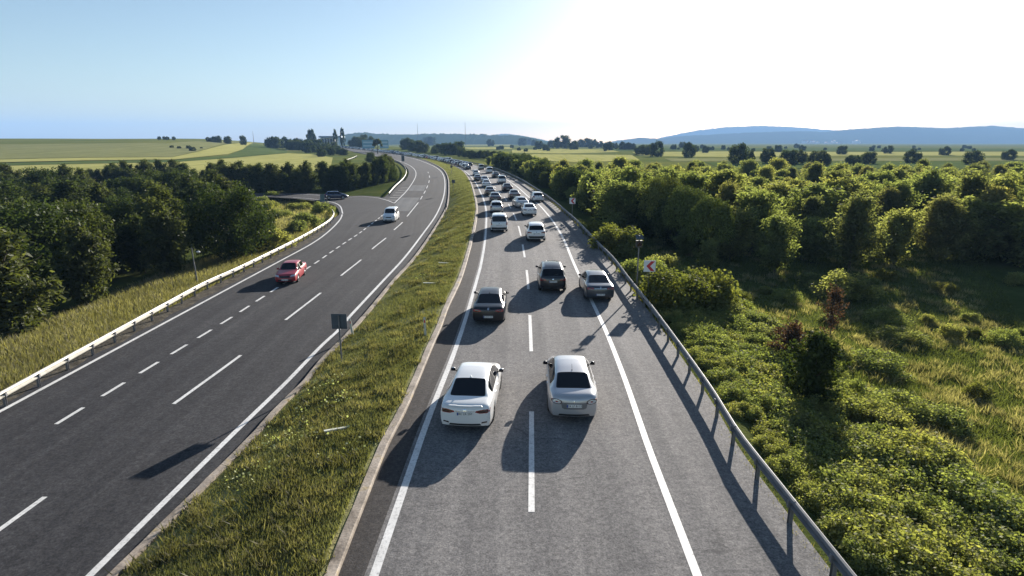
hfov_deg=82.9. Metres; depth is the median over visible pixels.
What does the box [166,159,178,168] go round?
pine tree
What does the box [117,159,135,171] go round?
pine tree
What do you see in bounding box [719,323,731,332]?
bramble bush
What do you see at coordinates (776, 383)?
bramble bush
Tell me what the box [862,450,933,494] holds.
bramble bush
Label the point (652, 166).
plantation tree
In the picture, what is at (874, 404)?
bramble bush
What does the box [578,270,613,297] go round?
grey sedan
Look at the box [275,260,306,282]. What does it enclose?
red sedan
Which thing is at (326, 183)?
pine tree
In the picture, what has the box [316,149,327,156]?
roadside tree
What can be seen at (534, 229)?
sport utility vehicle
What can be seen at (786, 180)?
plantation tree
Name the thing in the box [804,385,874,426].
bramble bush
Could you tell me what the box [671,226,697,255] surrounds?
plantation tree
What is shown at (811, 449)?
bramble bush
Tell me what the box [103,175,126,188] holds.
bank tree
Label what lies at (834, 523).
bramble bush
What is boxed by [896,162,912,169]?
plantation tree
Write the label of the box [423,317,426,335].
delineator post
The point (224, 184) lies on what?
bank tree
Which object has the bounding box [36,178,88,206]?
bank tree
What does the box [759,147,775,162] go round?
field tree
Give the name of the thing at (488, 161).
verge tree
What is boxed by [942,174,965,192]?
plantation tree
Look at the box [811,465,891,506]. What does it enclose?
bramble bush
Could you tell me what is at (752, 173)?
plantation tree
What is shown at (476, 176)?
saloon car
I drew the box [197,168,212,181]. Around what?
bank tree
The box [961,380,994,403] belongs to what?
scrub bush
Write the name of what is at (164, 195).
bank tree
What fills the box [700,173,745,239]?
plantation tree
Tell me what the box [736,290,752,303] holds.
scrub bush
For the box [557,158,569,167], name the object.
plantation tree
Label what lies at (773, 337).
bramble bush
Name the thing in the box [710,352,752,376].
bramble bush
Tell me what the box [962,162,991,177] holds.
plantation tree
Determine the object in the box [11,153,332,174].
wheat field
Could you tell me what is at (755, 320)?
bramble bush
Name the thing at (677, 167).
plantation tree
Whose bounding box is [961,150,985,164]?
field tree
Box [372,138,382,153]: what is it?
umbrella tree
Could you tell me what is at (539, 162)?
verge tree
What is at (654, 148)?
field tree
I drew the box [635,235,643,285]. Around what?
warning flasher
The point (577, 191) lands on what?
verge tree
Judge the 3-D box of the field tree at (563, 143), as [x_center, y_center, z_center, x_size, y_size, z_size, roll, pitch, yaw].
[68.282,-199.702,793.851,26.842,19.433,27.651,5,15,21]
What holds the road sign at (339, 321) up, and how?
on the median strip at (334, 541)
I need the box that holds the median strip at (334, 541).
[120,156,475,575]
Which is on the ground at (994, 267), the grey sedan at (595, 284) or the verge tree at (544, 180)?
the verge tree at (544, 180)
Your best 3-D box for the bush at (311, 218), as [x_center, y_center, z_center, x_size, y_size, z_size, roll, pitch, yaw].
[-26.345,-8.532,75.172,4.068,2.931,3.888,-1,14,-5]
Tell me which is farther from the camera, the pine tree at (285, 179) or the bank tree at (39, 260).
the pine tree at (285, 179)
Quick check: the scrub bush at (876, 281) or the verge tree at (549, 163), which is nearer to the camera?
the scrub bush at (876, 281)
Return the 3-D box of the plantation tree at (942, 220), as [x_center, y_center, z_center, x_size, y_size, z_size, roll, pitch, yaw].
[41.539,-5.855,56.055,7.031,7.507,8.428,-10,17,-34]
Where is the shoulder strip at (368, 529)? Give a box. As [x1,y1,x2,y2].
[338,171,484,575]
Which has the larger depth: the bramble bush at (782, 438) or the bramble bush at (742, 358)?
the bramble bush at (742, 358)
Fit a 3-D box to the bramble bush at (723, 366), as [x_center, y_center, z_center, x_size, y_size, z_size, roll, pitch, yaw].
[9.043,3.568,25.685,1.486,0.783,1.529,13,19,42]
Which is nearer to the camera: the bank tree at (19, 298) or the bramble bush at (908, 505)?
the bramble bush at (908, 505)
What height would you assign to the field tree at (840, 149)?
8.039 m
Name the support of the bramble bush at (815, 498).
on the ground at (994, 267)
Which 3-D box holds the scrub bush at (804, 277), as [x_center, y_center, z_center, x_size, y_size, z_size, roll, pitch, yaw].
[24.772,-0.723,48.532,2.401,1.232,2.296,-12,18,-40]
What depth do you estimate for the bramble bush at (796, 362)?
28.00 m
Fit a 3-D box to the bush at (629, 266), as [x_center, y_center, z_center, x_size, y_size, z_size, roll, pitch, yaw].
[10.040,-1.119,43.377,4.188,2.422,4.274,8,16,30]
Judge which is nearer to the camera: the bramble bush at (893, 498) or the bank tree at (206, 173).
the bramble bush at (893, 498)
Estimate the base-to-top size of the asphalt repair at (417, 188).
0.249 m
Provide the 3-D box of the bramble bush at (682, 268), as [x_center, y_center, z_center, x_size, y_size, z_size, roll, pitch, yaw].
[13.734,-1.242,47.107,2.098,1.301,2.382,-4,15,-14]
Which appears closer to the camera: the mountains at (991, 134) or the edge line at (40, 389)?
the edge line at (40, 389)
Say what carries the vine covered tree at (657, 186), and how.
on the ground at (994, 267)
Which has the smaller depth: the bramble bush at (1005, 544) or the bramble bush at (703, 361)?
the bramble bush at (1005, 544)
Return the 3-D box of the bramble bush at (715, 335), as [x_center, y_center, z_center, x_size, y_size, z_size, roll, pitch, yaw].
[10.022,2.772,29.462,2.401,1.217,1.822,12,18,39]
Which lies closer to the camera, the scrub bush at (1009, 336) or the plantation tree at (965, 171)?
the scrub bush at (1009, 336)
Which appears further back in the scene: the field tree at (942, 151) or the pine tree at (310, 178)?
the field tree at (942, 151)
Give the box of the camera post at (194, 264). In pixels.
[191,248,199,282]
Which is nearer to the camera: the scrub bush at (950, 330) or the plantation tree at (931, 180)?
the scrub bush at (950, 330)
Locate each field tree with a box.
[518,137,526,145]
[526,138,531,144]
[534,141,543,147]
[542,144,548,149]
[547,140,554,147]
[553,135,570,148]
[568,140,578,149]
[577,139,584,146]
[581,138,591,146]
[589,139,596,146]
[596,141,602,147]
[602,141,613,149]
[618,141,627,149]
[624,142,631,149]
[633,145,641,153]
[638,144,650,154]
[650,140,663,156]
[670,144,676,149]
[678,142,685,147]
[682,142,697,157]
[702,145,709,152]
[727,142,749,163]
[746,150,755,160]
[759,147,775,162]
[774,145,782,151]
[779,149,797,164]
[794,149,808,163]
[805,150,830,165]
[818,155,831,164]
[836,145,847,153]
[845,155,863,164]
[861,151,877,163]
[883,145,893,152]
[903,149,922,162]
[938,146,951,154]
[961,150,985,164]
[1000,149,1017,159]
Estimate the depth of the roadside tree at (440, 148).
425.66 m
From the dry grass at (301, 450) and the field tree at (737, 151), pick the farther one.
the field tree at (737, 151)
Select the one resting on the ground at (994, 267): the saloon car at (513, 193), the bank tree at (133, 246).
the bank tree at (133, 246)
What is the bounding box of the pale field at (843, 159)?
[665,158,1023,160]
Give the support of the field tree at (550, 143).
on the ground at (994, 267)
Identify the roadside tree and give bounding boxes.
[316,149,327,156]
[335,148,343,154]
[347,139,356,146]
[351,136,359,146]
[354,137,366,146]
[360,134,373,139]
[399,137,408,149]
[406,140,414,150]
[409,140,421,151]
[414,141,429,152]
[423,136,436,145]
[431,147,437,153]
[433,144,440,152]
[439,143,450,153]
[442,143,456,154]
[448,144,460,154]
[454,141,464,148]
[456,148,465,156]
[467,150,475,157]
[472,151,479,157]
[480,150,490,158]
[486,139,494,145]
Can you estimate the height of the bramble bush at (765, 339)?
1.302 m
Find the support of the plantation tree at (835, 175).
on the ground at (994, 267)
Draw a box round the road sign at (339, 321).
[331,314,346,361]
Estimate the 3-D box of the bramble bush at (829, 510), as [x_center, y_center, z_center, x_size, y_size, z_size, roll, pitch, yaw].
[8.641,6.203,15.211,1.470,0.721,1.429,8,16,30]
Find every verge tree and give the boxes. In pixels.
[485,157,491,164]
[494,158,500,167]
[498,153,512,170]
[509,155,525,168]
[510,159,517,173]
[514,158,526,176]
[518,160,529,178]
[524,159,537,180]
[531,159,553,172]
[531,163,551,183]
[532,159,549,181]
[538,171,550,188]
[549,165,565,190]
[549,171,565,196]
[550,161,559,171]
[553,165,580,199]
[564,186,576,203]
[565,170,586,197]
[570,171,604,214]
[576,186,605,213]
[601,175,613,183]
[633,185,673,239]
[650,192,700,249]
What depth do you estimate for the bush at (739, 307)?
34.88 m
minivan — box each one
[383,206,398,221]
[486,167,492,172]
[489,213,507,230]
[496,175,505,183]
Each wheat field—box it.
[0,142,253,161]
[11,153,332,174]
[465,147,511,148]
[512,149,618,152]
[520,154,638,161]
[633,151,1023,156]
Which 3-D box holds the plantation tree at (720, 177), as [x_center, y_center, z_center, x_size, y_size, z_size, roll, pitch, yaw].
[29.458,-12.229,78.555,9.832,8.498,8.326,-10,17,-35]
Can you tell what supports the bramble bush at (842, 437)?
on the ground at (994, 267)
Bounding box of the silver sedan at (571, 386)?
[543,355,597,415]
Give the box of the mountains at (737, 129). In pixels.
[658,126,836,138]
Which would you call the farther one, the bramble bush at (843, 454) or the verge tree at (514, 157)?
the verge tree at (514, 157)
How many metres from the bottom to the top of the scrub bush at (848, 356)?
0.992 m
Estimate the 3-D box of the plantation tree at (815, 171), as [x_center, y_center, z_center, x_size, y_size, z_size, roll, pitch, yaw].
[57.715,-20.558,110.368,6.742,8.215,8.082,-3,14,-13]
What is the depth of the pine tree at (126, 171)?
128.77 m
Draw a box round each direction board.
[362,140,374,151]
[380,140,388,147]
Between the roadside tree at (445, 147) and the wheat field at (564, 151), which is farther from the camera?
the wheat field at (564, 151)
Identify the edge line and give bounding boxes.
[0,214,342,411]
[86,149,444,575]
[349,148,486,575]
[375,155,415,202]
[473,165,701,575]
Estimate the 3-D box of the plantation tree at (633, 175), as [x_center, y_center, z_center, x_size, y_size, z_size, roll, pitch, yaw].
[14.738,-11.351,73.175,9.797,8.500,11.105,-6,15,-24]
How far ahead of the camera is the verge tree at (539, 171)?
135.70 m
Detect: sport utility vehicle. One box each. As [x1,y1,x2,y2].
[524,221,545,240]
[536,261,565,289]
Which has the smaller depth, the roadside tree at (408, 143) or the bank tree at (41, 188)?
the bank tree at (41, 188)
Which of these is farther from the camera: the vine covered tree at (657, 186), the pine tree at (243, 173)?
the pine tree at (243, 173)
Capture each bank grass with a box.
[0,213,336,390]
[259,199,335,231]
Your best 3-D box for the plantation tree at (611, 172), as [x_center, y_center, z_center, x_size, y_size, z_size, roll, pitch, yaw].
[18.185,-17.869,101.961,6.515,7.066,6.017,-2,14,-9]
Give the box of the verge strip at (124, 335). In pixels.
[0,224,331,404]
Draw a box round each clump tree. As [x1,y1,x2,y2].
[264,136,275,147]
[268,137,281,148]
[287,141,294,149]
[294,140,305,149]
[297,140,310,150]
[304,146,311,152]
[310,145,316,152]
[327,147,335,154]
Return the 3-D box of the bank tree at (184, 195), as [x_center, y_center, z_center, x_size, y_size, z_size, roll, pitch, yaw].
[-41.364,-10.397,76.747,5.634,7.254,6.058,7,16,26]
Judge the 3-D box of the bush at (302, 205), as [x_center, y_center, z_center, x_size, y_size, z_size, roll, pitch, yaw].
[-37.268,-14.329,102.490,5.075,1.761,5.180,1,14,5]
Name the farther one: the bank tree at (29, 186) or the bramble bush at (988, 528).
the bank tree at (29, 186)
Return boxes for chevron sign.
[569,198,574,208]
[643,260,655,294]
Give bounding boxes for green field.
[3,143,287,164]
[613,148,1023,150]
[705,162,1022,168]
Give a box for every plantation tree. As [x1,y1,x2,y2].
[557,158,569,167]
[571,158,594,168]
[575,164,587,170]
[583,165,666,220]
[589,168,606,179]
[591,178,645,231]
[594,159,604,170]
[603,167,620,177]
[607,154,630,169]
[627,158,644,169]
[641,166,653,180]
[648,162,658,172]
[650,166,703,190]
[652,168,659,176]
[656,165,674,177]
[661,169,716,195]
[668,165,684,172]
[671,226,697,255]
[684,160,700,172]
[685,160,705,169]
[690,164,702,174]
[692,238,718,267]
[697,166,750,197]
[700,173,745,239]
[701,166,715,177]
[709,204,759,259]
[714,162,735,169]
[730,185,787,252]
[734,157,760,176]
[741,183,755,190]
[741,184,782,216]
[748,170,758,177]
[750,175,769,188]
[752,214,802,271]
[755,163,782,183]
[759,180,797,214]
[765,155,789,175]
[773,169,792,178]
[773,176,789,181]
[779,181,846,233]
[782,165,805,179]
[782,177,791,182]
[785,177,816,202]
[788,192,829,246]
[795,215,838,261]
[798,159,826,184]
[799,162,813,173]
[800,166,864,198]
[815,173,854,232]
[819,188,896,268]
[825,165,855,173]
[830,160,855,177]
[841,166,854,177]
[844,177,875,195]
[848,164,865,175]
[848,186,884,225]
[852,174,882,198]
[857,163,876,176]
[857,169,899,189]
[868,176,927,219]
[872,182,915,225]
[872,205,927,264]
[874,163,896,172]
[890,167,914,181]
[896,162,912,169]
[905,167,919,173]
[907,167,960,208]
[909,189,999,262]
[912,156,932,168]
[913,163,932,172]
[919,194,1023,261]
[936,166,959,175]
[938,161,956,171]
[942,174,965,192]
[947,167,982,177]
[949,166,991,247]
[958,180,1017,259]
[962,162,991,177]
[978,158,990,172]
[984,199,1023,266]
[986,169,1023,202]
[988,164,1011,174]
[1004,160,1023,171]
[1006,167,1023,189]
[1008,164,1023,172]
[1013,185,1023,241]
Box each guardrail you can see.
[0,210,334,405]
[389,160,406,194]
[443,157,856,575]
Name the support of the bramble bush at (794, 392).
on the ground at (994, 267)
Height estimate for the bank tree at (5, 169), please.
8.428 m
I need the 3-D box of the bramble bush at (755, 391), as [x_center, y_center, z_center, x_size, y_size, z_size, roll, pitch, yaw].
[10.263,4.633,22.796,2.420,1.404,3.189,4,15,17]
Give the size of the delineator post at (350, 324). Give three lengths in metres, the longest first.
1.130 x 0.120 x 0.054 m
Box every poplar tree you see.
[306,129,312,140]
[309,129,315,141]
[333,129,337,144]
[340,127,345,145]
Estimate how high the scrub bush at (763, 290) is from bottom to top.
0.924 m
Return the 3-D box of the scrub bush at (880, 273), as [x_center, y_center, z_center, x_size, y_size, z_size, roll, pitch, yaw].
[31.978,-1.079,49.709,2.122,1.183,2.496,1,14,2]
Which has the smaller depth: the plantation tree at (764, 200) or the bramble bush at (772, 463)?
the bramble bush at (772, 463)
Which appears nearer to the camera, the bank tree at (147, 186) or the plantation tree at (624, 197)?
the plantation tree at (624, 197)
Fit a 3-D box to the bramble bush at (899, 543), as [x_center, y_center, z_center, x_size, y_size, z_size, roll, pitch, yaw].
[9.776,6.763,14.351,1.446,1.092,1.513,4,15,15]
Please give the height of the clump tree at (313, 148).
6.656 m
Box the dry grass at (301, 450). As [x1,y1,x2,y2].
[121,185,474,575]
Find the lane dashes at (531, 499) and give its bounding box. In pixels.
[494,186,534,511]
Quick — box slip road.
[251,181,407,233]
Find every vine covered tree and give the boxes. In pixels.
[637,174,683,219]
[660,183,709,230]
[684,194,735,245]
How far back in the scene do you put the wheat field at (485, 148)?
830.30 m
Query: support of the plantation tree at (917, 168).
on the ground at (994, 267)
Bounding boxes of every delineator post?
[324,425,355,431]
[348,318,353,333]
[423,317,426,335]
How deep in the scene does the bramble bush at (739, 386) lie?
23.39 m
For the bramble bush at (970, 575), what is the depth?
13.56 m
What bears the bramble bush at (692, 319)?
on the ground at (994, 267)
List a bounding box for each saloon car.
[473,174,480,180]
[480,176,488,182]
[481,179,490,186]
[483,186,494,194]
[488,192,500,201]
[491,172,499,177]
[501,183,512,191]
[507,189,519,198]
[512,196,528,207]
[520,203,536,215]
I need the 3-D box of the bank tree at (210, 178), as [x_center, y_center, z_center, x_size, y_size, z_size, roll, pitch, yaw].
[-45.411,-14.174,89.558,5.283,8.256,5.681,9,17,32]
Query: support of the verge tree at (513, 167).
on the ground at (994, 267)
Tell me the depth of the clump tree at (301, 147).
471.12 m
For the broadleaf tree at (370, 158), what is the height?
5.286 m
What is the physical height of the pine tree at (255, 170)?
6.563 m
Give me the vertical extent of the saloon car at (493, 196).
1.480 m
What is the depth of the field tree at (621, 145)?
672.21 m
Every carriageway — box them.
[0,147,447,575]
[364,163,829,575]
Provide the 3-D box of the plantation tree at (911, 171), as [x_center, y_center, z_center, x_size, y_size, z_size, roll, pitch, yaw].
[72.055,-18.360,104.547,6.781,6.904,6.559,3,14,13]
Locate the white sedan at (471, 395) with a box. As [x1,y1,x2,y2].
[441,362,502,425]
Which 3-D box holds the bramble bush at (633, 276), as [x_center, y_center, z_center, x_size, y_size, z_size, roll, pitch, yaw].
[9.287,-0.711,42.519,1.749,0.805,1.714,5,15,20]
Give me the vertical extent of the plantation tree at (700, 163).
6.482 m
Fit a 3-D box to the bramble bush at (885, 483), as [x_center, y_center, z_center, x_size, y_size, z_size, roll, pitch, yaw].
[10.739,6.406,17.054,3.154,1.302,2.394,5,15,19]
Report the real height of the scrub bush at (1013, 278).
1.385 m
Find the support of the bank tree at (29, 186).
on the ground at (994, 267)
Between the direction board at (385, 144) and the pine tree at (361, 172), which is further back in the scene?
the direction board at (385, 144)
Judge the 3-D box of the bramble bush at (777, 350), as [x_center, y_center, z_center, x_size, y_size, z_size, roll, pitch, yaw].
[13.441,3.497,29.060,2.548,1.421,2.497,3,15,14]
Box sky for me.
[0,0,1023,142]
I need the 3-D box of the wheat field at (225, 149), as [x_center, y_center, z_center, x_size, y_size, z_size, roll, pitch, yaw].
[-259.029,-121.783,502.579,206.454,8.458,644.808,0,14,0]
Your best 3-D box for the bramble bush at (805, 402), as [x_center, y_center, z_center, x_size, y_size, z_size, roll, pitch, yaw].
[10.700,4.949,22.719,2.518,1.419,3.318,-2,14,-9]
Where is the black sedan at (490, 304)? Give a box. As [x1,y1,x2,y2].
[472,287,508,320]
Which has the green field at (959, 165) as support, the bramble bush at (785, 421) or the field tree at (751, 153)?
the field tree at (751, 153)
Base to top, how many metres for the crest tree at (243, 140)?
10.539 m
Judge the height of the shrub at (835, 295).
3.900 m
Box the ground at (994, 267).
[0,139,1023,575]
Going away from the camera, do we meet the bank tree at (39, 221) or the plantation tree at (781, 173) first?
the bank tree at (39, 221)
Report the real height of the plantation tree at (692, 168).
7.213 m
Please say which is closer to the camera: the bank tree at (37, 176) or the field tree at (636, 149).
the bank tree at (37, 176)
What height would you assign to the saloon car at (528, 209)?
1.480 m
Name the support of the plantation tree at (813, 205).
on the ground at (994, 267)
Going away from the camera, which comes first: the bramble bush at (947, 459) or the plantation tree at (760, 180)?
the bramble bush at (947, 459)
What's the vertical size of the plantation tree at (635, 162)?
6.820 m
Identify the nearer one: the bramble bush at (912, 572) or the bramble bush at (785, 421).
the bramble bush at (912, 572)
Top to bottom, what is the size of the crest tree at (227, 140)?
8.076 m
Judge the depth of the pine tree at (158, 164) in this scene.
135.81 m
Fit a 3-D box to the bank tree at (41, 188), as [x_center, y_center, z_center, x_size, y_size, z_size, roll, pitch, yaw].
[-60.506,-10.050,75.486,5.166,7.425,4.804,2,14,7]
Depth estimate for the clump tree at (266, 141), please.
527.46 m
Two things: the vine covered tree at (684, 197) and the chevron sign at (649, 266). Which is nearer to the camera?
the chevron sign at (649, 266)
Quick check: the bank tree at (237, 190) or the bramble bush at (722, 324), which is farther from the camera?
the bank tree at (237, 190)
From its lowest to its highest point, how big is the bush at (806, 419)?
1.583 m
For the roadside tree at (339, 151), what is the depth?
383.02 m
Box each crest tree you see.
[214,135,221,142]
[223,136,231,143]
[239,135,246,144]
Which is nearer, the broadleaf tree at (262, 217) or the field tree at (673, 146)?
the broadleaf tree at (262, 217)
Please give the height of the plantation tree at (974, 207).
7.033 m
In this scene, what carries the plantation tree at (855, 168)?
on the ground at (994, 267)
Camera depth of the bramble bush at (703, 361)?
25.93 m
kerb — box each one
[107,154,449,575]
[324,162,477,575]
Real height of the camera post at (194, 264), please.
3.303 m
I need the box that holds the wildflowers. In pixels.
[224,234,453,500]
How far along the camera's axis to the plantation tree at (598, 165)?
141.73 m
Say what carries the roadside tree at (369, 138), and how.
on the ground at (994, 267)
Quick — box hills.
[337,132,547,144]
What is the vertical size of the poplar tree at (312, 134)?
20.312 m
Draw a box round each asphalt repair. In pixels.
[395,198,418,210]
[409,185,425,190]
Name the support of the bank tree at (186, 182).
on the ground at (994, 267)
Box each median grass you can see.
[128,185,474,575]
[407,155,471,196]
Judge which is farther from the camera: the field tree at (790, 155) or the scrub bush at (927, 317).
the field tree at (790, 155)
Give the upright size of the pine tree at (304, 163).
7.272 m
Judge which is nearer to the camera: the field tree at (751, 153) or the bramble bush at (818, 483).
the bramble bush at (818, 483)
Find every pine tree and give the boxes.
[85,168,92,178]
[89,168,104,184]
[100,165,114,182]
[104,162,116,169]
[112,166,123,179]
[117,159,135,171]
[123,166,132,177]
[134,160,151,174]
[150,158,166,172]
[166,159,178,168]
[172,163,195,185]
[205,161,215,171]
[209,158,230,173]
[217,163,233,181]
[224,163,241,180]
[234,160,245,168]
[235,165,254,190]
[246,165,263,192]
[256,162,282,193]
[258,169,269,191]
[278,172,292,192]
[279,161,294,175]
[288,168,307,192]
[297,160,316,188]
[300,163,317,192]
[314,161,331,187]
[319,172,333,191]
[328,165,347,190]
[336,161,356,190]
[343,157,351,163]
[348,163,360,189]
[356,166,369,187]
[361,161,372,186]
[368,163,378,184]
[371,169,380,184]
[375,155,390,183]
[384,156,396,175]
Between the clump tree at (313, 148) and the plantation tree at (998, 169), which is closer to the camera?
the plantation tree at (998, 169)
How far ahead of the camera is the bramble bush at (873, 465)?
18.15 m
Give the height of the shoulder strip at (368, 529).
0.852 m
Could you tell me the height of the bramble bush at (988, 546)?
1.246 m
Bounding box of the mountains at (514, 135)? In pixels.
[493,134,547,141]
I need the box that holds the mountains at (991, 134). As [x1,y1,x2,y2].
[612,125,1023,143]
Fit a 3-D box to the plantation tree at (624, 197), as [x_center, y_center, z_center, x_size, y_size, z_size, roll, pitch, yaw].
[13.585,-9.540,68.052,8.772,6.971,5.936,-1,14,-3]
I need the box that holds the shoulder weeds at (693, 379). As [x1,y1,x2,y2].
[531,187,827,568]
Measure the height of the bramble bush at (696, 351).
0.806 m
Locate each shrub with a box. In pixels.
[765,315,805,352]
[777,325,853,406]
[816,283,849,336]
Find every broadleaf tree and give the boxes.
[172,180,278,262]
[244,208,275,230]
[364,152,374,162]
[387,165,397,181]
[909,188,932,227]
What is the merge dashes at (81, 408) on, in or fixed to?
on the carriageway at (105, 475)
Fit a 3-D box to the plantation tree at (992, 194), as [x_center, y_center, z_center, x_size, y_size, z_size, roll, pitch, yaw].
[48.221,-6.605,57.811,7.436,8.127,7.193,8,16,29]
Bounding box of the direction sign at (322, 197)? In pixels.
[320,194,324,202]
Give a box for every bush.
[253,200,280,208]
[253,228,297,248]
[255,195,269,202]
[263,190,280,199]
[270,208,293,217]
[284,218,307,231]
[285,202,311,210]
[292,212,324,227]
[307,202,335,214]
[582,219,619,240]
[587,222,643,258]
[616,255,671,278]
[630,272,644,280]
[631,265,728,313]
[632,277,644,284]
[647,253,680,276]
[651,300,666,308]
[653,300,674,309]
[656,307,681,314]
[659,309,686,321]
[664,314,685,323]
[669,321,691,329]
[670,265,751,309]
[673,326,695,337]
[677,265,687,271]
[677,327,695,340]
[682,324,728,340]
[683,330,724,342]
[685,315,718,326]
[685,330,740,351]
[685,338,699,347]
[686,316,708,324]
[686,345,719,360]
[687,322,727,337]
[691,341,716,349]
[693,353,729,369]
[699,337,734,356]
[700,359,730,371]
[701,344,760,373]
[702,367,744,383]
[705,371,745,387]
[706,307,734,324]
[706,315,731,327]
[708,300,749,315]
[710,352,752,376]
[712,319,734,333]
[713,380,753,398]
[715,383,742,402]
[716,313,755,334]
[716,385,760,405]
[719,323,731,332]
[720,350,751,364]
[724,401,766,422]
[725,365,762,380]
[729,333,747,343]
[732,329,761,345]
[733,342,767,363]
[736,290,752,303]
[736,341,783,362]
[736,401,763,422]
[737,309,764,319]
[738,378,792,402]
[739,297,756,311]
[739,370,773,390]
[740,391,797,422]
[742,338,764,346]
[742,359,796,392]
[742,375,788,393]
[745,312,771,326]
[745,332,772,345]
[745,381,802,418]
[746,317,801,336]
[747,317,763,326]
[747,322,779,338]
[748,364,797,390]
[749,418,790,438]
[751,433,791,457]
[752,311,777,319]
[753,415,836,453]
[754,428,790,444]
[756,359,789,367]
[759,286,773,296]
[763,341,791,362]
[763,411,826,443]
[764,360,793,383]
[765,453,809,482]
[766,288,804,304]
[767,333,802,345]
[769,390,832,423]
[769,444,807,472]
[771,406,843,434]
[774,351,800,367]
[774,405,844,443]
[777,428,843,463]
[778,387,802,408]
[785,385,798,396]
[785,450,861,490]
[786,475,841,498]
[789,438,859,468]
[791,477,849,515]
[795,394,828,406]
[797,271,821,285]
[801,463,818,482]
[803,280,821,290]
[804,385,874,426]
[804,455,898,527]
[809,268,886,302]
[810,402,847,423]
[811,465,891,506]
[812,439,872,467]
[813,444,883,473]
[814,506,872,539]
[815,509,952,575]
[817,313,839,324]
[817,509,883,545]
[820,287,863,302]
[823,421,872,447]
[828,414,861,432]
[829,377,893,410]
[832,359,851,380]
[835,487,899,537]
[836,429,918,477]
[836,528,900,575]
[837,427,904,466]
[838,350,853,368]
[839,447,925,496]
[841,463,873,484]
[848,542,914,575]
[851,346,917,383]
[851,397,915,427]
[853,475,935,516]
[854,421,901,438]
[861,407,909,433]
[862,277,881,287]
[862,306,915,328]
[862,436,936,479]
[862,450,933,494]
[864,510,913,540]
[865,387,941,426]
[868,268,901,281]
[868,325,935,346]
[874,489,898,509]
[876,546,969,575]
[877,423,978,478]
[877,532,919,569]
[881,495,972,541]
[882,541,989,575]
[888,512,972,561]
[892,487,972,539]
[897,527,1016,575]
[910,444,987,480]
[913,462,1023,536]
[918,313,938,324]
[918,402,977,441]
[923,464,991,498]
[927,448,975,472]
[929,281,960,295]
[933,323,967,341]
[940,480,1023,531]
[941,531,1022,575]
[950,535,1023,575]
[953,564,989,575]
[955,498,1023,560]
[957,312,982,323]
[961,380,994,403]
[964,326,984,337]
[979,326,1023,349]
[1001,530,1023,561]
[1001,547,1023,575]
[1002,271,1023,286]
[1016,328,1023,338]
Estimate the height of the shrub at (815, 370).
4.095 m
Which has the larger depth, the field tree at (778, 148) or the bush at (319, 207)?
the field tree at (778, 148)
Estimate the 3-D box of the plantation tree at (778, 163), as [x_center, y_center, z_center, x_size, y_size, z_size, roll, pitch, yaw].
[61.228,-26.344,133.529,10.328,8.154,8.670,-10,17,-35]
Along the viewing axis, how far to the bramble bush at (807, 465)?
17.68 m
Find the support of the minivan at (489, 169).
on the carriageway at (601, 508)
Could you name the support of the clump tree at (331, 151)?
on the ground at (994, 267)
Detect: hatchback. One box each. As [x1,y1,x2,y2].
[324,191,348,198]
[489,200,503,212]
[530,191,543,201]
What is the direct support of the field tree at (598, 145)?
on the ground at (994, 267)
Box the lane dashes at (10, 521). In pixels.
[0,176,429,530]
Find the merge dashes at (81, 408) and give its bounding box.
[55,215,382,423]
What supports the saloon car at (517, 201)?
on the carriageway at (601, 508)
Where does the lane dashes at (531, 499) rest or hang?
on the carriageway at (601, 508)
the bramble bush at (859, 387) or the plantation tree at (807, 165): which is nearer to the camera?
the bramble bush at (859, 387)
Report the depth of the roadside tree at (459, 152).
357.56 m
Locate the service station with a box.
[319,136,344,143]
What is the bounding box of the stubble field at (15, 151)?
[0,141,235,158]
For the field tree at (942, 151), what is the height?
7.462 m
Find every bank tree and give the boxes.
[0,163,24,181]
[0,171,13,181]
[0,177,34,200]
[0,178,30,205]
[0,197,90,287]
[0,198,14,213]
[0,223,71,337]
[0,224,73,314]
[1,196,47,235]
[3,185,32,200]
[14,166,62,188]
[24,197,73,229]
[26,182,51,203]
[27,196,128,279]
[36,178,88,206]
[41,175,57,193]
[48,174,93,194]
[48,218,119,307]
[50,163,73,179]
[73,167,95,186]
[81,202,145,267]
[82,179,129,209]
[100,195,135,230]
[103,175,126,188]
[109,172,161,206]
[110,210,154,273]
[112,186,135,212]
[124,195,194,275]
[126,182,195,254]
[130,167,164,195]
[130,177,146,206]
[130,179,178,206]
[135,181,187,214]
[149,167,198,193]
[171,172,202,219]
[176,182,197,218]
[186,180,224,240]
[189,181,237,221]
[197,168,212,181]
[199,169,223,184]
[209,174,238,221]
[229,180,249,221]
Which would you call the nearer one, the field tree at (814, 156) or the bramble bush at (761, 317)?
the bramble bush at (761, 317)
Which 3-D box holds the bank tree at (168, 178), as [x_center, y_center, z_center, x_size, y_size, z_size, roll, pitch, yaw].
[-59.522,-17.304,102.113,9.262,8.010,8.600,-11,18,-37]

